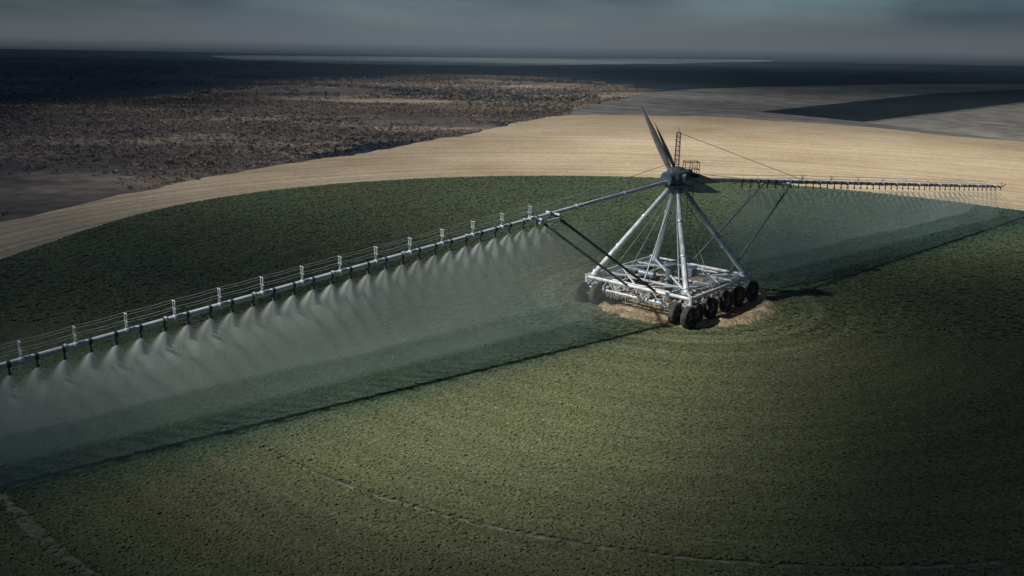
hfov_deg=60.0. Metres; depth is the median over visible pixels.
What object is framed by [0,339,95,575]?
wheel track
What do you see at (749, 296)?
tyre
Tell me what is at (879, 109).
dark field
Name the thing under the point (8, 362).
spray nozzles
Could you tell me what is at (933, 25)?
sky
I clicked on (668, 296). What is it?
deck lattice
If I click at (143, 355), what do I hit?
water spray
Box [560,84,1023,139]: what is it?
fallow field
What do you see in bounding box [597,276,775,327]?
dirt pad
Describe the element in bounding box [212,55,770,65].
pale field
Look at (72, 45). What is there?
hills
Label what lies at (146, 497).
crop plants
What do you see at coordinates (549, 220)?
brace brackets
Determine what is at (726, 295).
tyre
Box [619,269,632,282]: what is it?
tyre
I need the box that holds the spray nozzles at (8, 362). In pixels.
[6,212,552,375]
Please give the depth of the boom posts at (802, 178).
89.70 m
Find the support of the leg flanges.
attached to the tower legs
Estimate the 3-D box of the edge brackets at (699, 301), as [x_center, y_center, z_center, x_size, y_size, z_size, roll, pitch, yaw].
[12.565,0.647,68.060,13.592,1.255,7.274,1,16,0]
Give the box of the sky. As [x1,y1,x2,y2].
[0,0,1023,51]
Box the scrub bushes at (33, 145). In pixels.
[0,96,574,215]
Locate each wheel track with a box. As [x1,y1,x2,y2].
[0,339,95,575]
[262,448,1023,570]
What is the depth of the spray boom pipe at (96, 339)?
50.12 m
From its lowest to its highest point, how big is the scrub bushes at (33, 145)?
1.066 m
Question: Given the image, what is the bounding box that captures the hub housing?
[660,166,692,193]
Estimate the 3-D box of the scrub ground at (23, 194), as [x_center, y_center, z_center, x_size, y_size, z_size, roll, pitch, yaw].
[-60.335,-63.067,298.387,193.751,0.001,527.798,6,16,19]
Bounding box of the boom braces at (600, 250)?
[537,214,654,291]
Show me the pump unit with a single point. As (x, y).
(670, 267)
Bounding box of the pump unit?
[638,262,696,299]
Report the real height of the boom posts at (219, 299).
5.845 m
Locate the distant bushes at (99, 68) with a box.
[0,57,803,94]
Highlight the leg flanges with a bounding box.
[588,195,750,294]
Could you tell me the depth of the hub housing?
68.43 m
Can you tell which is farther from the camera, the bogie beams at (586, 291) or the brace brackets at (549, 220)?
the bogie beams at (586, 291)
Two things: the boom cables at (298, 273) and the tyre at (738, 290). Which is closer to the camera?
the boom cables at (298, 273)
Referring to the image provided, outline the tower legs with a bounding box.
[591,187,747,291]
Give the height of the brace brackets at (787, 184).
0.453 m
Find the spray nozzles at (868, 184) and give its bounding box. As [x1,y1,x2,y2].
[741,179,997,190]
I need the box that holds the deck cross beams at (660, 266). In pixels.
[598,255,740,296]
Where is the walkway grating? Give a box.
[599,259,741,295]
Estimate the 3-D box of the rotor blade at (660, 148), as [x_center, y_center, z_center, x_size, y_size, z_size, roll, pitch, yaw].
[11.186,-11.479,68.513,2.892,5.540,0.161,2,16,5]
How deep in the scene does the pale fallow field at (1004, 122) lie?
250.48 m
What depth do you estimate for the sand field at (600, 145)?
156.97 m
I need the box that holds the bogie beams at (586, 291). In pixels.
[583,268,680,315]
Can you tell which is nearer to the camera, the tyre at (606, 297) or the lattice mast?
the lattice mast
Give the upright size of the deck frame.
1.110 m
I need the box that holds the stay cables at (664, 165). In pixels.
[520,132,801,213]
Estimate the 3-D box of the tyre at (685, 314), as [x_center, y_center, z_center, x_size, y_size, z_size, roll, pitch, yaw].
[12.792,2.116,64.259,0.520,1.670,1.670,14,20,39]
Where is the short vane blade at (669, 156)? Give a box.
[655,124,675,166]
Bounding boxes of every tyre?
[573,281,587,301]
[588,283,603,303]
[600,282,613,299]
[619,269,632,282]
[633,263,645,281]
[667,302,682,323]
[680,306,696,327]
[689,303,703,324]
[703,297,718,318]
[719,291,733,311]
[733,286,745,306]
[745,281,758,300]
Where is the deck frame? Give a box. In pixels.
[585,254,752,309]
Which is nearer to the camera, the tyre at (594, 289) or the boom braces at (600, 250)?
the boom braces at (600, 250)
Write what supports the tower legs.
on the deck frame
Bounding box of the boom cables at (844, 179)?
[706,174,986,183]
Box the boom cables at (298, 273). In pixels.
[0,179,648,357]
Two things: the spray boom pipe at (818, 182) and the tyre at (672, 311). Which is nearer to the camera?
the tyre at (672, 311)
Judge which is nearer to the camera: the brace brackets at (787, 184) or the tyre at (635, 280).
the tyre at (635, 280)
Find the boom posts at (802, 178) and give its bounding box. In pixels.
[801,175,986,187]
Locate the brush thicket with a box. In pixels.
[154,74,656,107]
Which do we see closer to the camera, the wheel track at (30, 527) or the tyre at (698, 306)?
the wheel track at (30, 527)
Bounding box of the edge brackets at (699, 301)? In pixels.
[585,279,750,312]
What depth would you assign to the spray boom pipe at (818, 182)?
85.01 m
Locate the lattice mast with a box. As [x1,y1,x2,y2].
[674,132,680,166]
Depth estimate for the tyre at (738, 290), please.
69.42 m
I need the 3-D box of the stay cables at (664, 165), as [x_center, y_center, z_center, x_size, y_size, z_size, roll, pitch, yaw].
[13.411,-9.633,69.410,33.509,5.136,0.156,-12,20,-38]
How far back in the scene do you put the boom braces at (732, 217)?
76.07 m
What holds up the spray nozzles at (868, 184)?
hanging from the spray boom pipe at (818, 182)
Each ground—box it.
[0,35,1023,158]
[0,74,660,221]
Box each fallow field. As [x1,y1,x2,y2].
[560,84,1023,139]
[873,104,1023,141]
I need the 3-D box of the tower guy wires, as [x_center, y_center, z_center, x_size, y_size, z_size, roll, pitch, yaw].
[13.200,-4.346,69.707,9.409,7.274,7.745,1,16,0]
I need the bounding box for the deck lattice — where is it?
[588,259,747,305]
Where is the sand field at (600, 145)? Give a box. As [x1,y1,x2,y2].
[0,115,1023,258]
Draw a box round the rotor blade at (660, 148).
[640,103,670,169]
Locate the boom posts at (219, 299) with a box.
[17,206,531,364]
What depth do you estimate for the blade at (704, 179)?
69.16 m
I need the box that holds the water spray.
[7,190,1004,394]
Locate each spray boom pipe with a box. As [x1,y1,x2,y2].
[0,180,666,369]
[711,178,1001,187]
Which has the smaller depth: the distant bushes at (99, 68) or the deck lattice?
the deck lattice
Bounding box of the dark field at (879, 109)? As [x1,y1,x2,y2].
[761,89,1023,121]
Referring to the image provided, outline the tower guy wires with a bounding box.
[615,194,732,288]
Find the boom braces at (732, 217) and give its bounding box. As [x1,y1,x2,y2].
[690,183,790,270]
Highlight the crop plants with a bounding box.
[0,175,1023,575]
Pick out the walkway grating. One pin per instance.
(689, 284)
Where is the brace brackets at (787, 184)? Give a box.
[765,181,793,185]
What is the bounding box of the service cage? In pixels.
[683,160,699,227]
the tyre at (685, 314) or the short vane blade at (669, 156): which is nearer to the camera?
the tyre at (685, 314)
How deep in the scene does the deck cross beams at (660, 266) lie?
70.50 m
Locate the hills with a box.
[0,42,517,51]
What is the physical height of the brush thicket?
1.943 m
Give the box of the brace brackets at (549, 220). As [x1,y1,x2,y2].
[528,211,561,224]
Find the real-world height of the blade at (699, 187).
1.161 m
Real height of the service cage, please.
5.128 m

